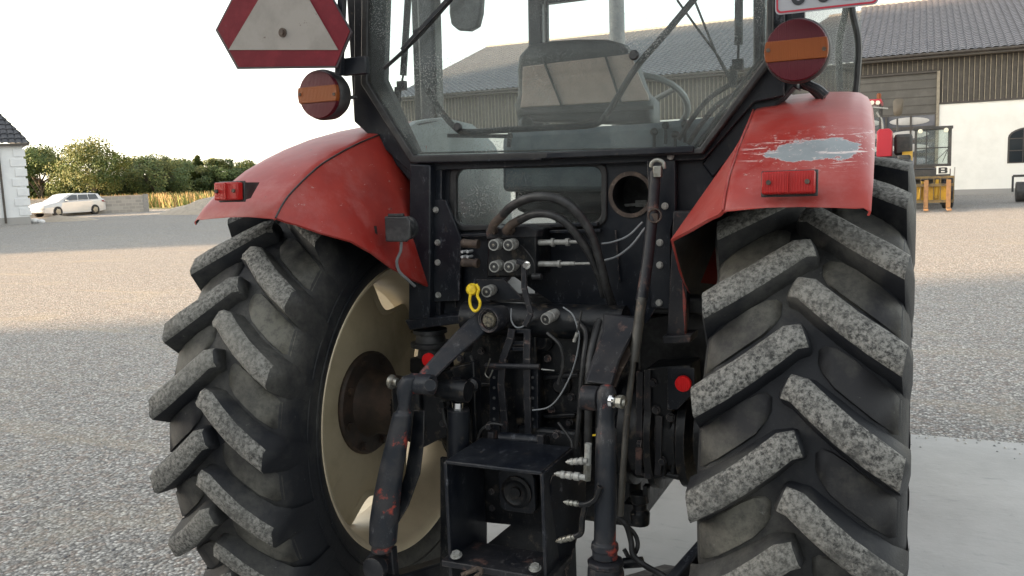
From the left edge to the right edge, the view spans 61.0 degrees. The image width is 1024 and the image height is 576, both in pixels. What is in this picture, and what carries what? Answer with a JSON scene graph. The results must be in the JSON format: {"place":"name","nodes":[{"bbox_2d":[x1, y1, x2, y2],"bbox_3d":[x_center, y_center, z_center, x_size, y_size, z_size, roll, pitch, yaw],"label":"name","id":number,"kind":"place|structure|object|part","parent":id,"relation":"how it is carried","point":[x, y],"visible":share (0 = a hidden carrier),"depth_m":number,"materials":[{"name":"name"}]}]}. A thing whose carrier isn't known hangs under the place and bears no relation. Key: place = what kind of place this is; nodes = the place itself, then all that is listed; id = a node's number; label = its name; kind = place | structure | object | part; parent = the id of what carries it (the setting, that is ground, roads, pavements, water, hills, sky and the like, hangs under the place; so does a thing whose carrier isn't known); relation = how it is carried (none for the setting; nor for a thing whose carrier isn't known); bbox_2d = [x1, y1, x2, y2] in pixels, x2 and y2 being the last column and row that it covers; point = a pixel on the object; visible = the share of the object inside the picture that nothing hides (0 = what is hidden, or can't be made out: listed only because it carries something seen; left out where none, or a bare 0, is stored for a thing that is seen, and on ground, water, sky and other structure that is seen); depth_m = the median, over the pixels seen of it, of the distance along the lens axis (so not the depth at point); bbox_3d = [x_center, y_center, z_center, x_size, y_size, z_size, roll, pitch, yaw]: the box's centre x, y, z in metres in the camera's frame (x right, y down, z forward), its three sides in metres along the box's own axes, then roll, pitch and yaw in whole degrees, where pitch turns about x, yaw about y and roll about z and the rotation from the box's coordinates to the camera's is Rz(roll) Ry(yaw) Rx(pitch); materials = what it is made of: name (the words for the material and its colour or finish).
{"place":"outdoors","nodes":[
{"label":"outdoors","id":0,"kind":"place"},
{"bbox_2d":[149,205,178,208],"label":"field","id":1,"kind":"structure","parent":0,"point":[163,208],"depth_m":68.36,"materials":[{"name":"beige plant"}]},
{"bbox_2d":[23,143,83,198],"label":"broadleaf tree","id":2,"kind":"object","parent":1,"relation":"on","point":[36,158],"visible":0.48,"depth_m":101.10,"materials":[{"name":"green plant"}]},
{"bbox_2d":[41,134,132,193],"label":"broadleaf tree","id":3,"kind":"object","parent":1,"relation":"on","point":[105,170],"visible":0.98,"depth_m":97.98,"materials":[{"name":"green plant"}]},
{"bbox_2d":[30,190,213,207],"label":"field grass","id":4,"kind":"structure","parent":1,"relation":"on","point":[168,200],"depth_m":73.63,"materials":[{"name":"yellow plant"}]},
{"bbox_2d":[27,172,232,198],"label":"undergrowth","id":5,"kind":"object","parent":1,"relation":"on","point":[32,193],"visible":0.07,"depth_m":108.16,"materials":[{"name":"green plant"}]},
{"bbox_2d":[106,155,164,195],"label":"broadleaf tree","id":6,"kind":"object","parent":1,"relation":"on","point":[132,160],"visible":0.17,"depth_m":107.41,"materials":[{"name":"green plant"}]},
{"bbox_2d":[113,151,196,195],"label":"broadleaf tree","id":7,"kind":"object","parent":1,"relation":"on","point":[153,165],"visible":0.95,"depth_m":105.29,"materials":[{"name":"green plant"}]},
{"bbox_2d":[161,157,191,192],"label":"broadleaf tree","id":8,"kind":"object","parent":1,"relation":"on","point":[177,171],"visible":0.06,"depth_m":113.75,"materials":[{"name":"green plant"}]},
{"bbox_2d":[184,155,212,192],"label":"conifer","id":9,"kind":"object","parent":1,"relation":"on","point":[197,160],"visible":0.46,"depth_m":112.23,"materials":[{"name":"green plant"}]},
{"bbox_2d":[194,157,242,192],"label":"broadleaf tree","id":10,"kind":"object","parent":1,"relation":"on","point":[210,169],"visible":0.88,"depth_m":110.78,"materials":[{"name":"green plant"}]},
{"bbox_2d":[233,159,255,173],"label":"broadleaf tree","id":11,"kind":"object","parent":1,"relation":"on","point":[245,165],"visible":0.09,"depth_m":118.55,"materials":[{"name":"green plant"}]},
{"bbox_2d":[0,0,900,191],"label":"sky","id":12,"kind":"structure","parent":0,"point":[146,77],"materials":[{"name":"white"}]},
{"bbox_2d":[0,193,1023,575],"bbox_3d":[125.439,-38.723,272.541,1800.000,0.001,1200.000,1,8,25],"label":"ground","id":13,"kind":"structure","parent":0,"point":[110,289],"depth_m":7.67,"materials":[{"name":"grey gravel"}]},
{"bbox_2d":[0,113,31,225],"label":"house","id":14,"kind":"structure","parent":13,"relation":"on","point":[15,203],"depth_m":44.40,"materials":[{"name":"grey"}]},
{"bbox_2d":[31,218,44,223],"bbox_3d":[-24.988,-3.516,45.674,0.942,0.310,0.440,0,8,14],"label":"plastic sack","id":15,"kind":"object","parent":13,"relation":"on","point":[34,220],"visible":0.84,"depth_m":45.52,"materials":[{"name":"white plastic"}]},
{"bbox_2d":[29,193,105,216],"bbox_3d":[-29.551,-5.530,57.648,2.080,1.473,4.932,1,8,23],"label":"estate car","id":16,"kind":"object","parent":13,"relation":"on","point":[61,204],"visible":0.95,"depth_m":57.00,"materials":[{"name":"white paint"}]},
{"bbox_3d":[-28.953,-5.934,56.959,0.095,0.320,1.050,1,8,23],"label":"side window","id":17,"kind":"part","parent":16,"relation":"part of","materials":[{"name":"grey glass"}]},
{"bbox_3d":[-28.580,-6.062,57.834,0.095,0.320,0.770,1,8,23],"label":"side window","id":18,"kind":"part","parent":16,"relation":"part of","materials":[{"name":"grey glass"}]},
{"bbox_3d":[-28.253,-6.175,58.600,0.095,0.320,0.750,1,8,23],"label":"side window","id":19,"kind":"part","parent":16,"relation":"part of","materials":[{"name":"grey glass"}]},
{"bbox_2d":[40,215,98,221],"bbox_3d":[-25.041,-3.861,48.177,5.800,0.366,3.000,1,8,25],"label":"gravel heap","id":20,"kind":"object","parent":13,"relation":"on","point":[57,218],"visible":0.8,"depth_m":47.35,"materials":[{"name":"grey gravel"}]},
{"bbox_2d":[29,194,148,216],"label":"block wall","id":21,"kind":"structure","parent":13,"relation":"on","point":[127,203],"depth_m":60.12,"materials":[{"name":"concrete"}]},
{"bbox_2d":[158,196,213,214],"bbox_3d":[-16.419,-5.242,51.944,12.207,1.481,6.000,1,8,25],"label":"gravel heap","id":22,"kind":"object","parent":13,"relation":"on","point":[196,207],"visible":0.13,"depth_m":51.09,"materials":[{"name":"grey gravel"}]},
{"bbox_2d":[487,434,1023,575],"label":"concrete slab","id":23,"kind":"structure","parent":13,"relation":"on","point":[966,511],"depth_m":3.86,"materials":[{"name":"grey concrete"}]},
{"bbox_2d":[149,0,916,575],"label":"tractor","id":24,"kind":"object","parent":23,"relation":"on","point":[397,340],"visible":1,"depth_m":2.43,"materials":[{"name":"black rubber"}]},
{"bbox_3d":[0.097,-0.718,2.472,1.226,0.671,0.005,1,8,25],"label":"rear window","id":25,"kind":"part","parent":24,"relation":"part of","materials":[{"name":"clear glass"}]},
{"bbox_3d":[0.981,-0.906,2.642,0.005,0.620,0.906,2,9,31],"label":"side window","id":26,"kind":"part","parent":24,"relation":"part of","materials":[{"name":"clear glass"}]},
{"bbox_2d":[869,93,912,156],"bbox_3d":[13.353,-5.141,32.229,2.786,4.024,3.641,1,8,25],"label":"loader tractor","id":27,"kind":"object","parent":13,"relation":"on","point":[903,142],"visible":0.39,"depth_m":30.74,"materials":[{"name":"red paint"}]},
{"bbox_2d":[893,98,954,210],"bbox_3d":[13.459,-4.405,28.424,1.849,3.542,5.900,1,8,25],"label":"telehandler","id":28,"kind":"object","parent":13,"relation":"on","point":[935,185],"visible":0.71,"depth_m":27.53,"materials":[{"name":"yellow metal"}]},
{"bbox_2d":[1011,174,1023,201],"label":"field roller","id":29,"kind":"object","parent":13,"relation":"on","point":[1019,191],"visible":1,"depth_m":29.50,"materials":[{"name":"grey metal"}]},
{"bbox_2d":[401,0,1023,200],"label":"barn","id":30,"kind":"structure","parent":0,"point":[958,65],"depth_m":39.06,"materials":[{"name":"white paint"}]},
{"bbox_2d":[793,72,936,117],"bbox_3d":[15.704,-8.498,38.901,5.950,1.780,0.100,1,8,25],"label":"roller door","id":31,"kind":"structure","parent":30,"relation":"in","point":[918,92],"depth_m":38.14,"materials":[{"name":"grey metal"}]},
{"bbox_2d":[1007,127,1023,162],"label":"window","id":32,"kind":"structure","parent":30,"relation":"in","point":[1015,152],"depth_m":36.54,"materials":[{"name":"black glass"}]}
]}

